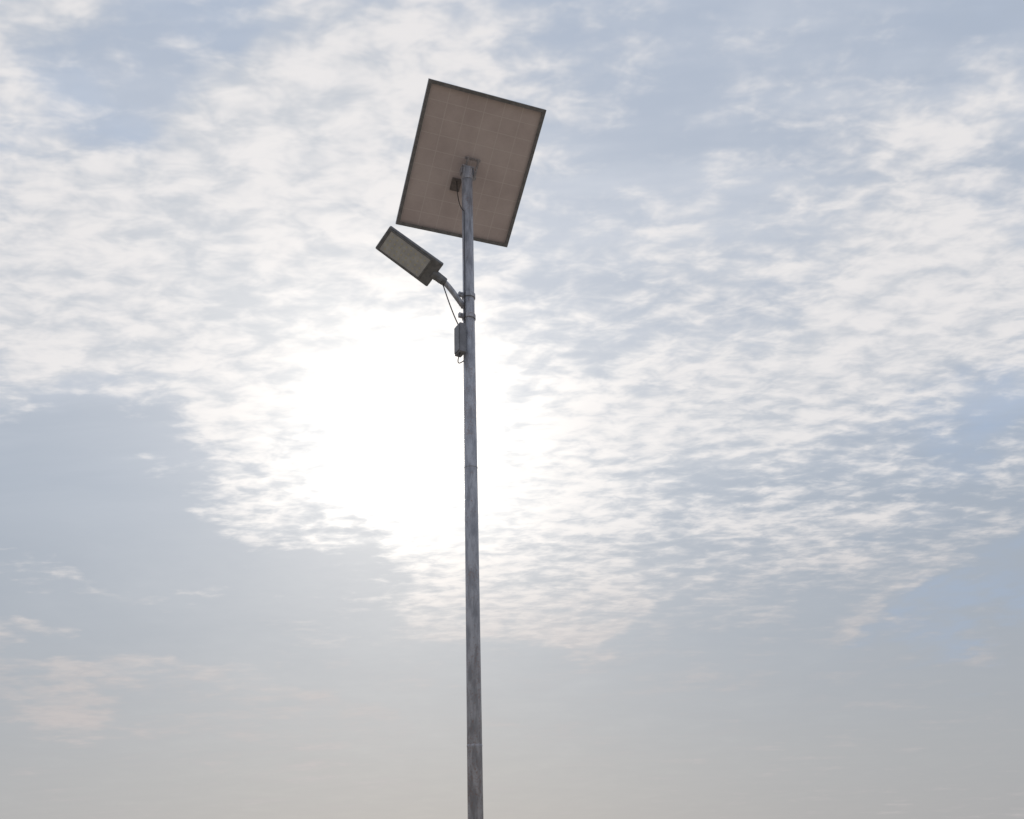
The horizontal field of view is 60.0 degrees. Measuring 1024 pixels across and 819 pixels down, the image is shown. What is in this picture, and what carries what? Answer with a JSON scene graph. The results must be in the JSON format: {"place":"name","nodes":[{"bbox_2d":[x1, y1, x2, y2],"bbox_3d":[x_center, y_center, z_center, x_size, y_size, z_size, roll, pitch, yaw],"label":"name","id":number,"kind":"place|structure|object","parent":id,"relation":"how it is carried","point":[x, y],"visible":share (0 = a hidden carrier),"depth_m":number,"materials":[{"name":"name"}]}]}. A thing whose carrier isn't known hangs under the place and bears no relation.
{"place":"outdoors","nodes":[
{"label":"outdoors","id":0,"kind":"place"},
{"bbox_2d":[0,0,1023,818],"label":"sky","id":1,"kind":"structure","parent":0,"point":[749,322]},
{"bbox_3d":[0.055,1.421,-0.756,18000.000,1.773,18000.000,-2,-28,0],"label":"ground","id":2,"kind":"structure","parent":0,"visible":0},
{"bbox_2d":[376,78,545,818],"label":"solar street lamp","id":3,"kind":"object","parent":2,"relation":"on","point":[472,155],"visible":1,"depth_m":8.73,"materials":[{"name":"metal"}]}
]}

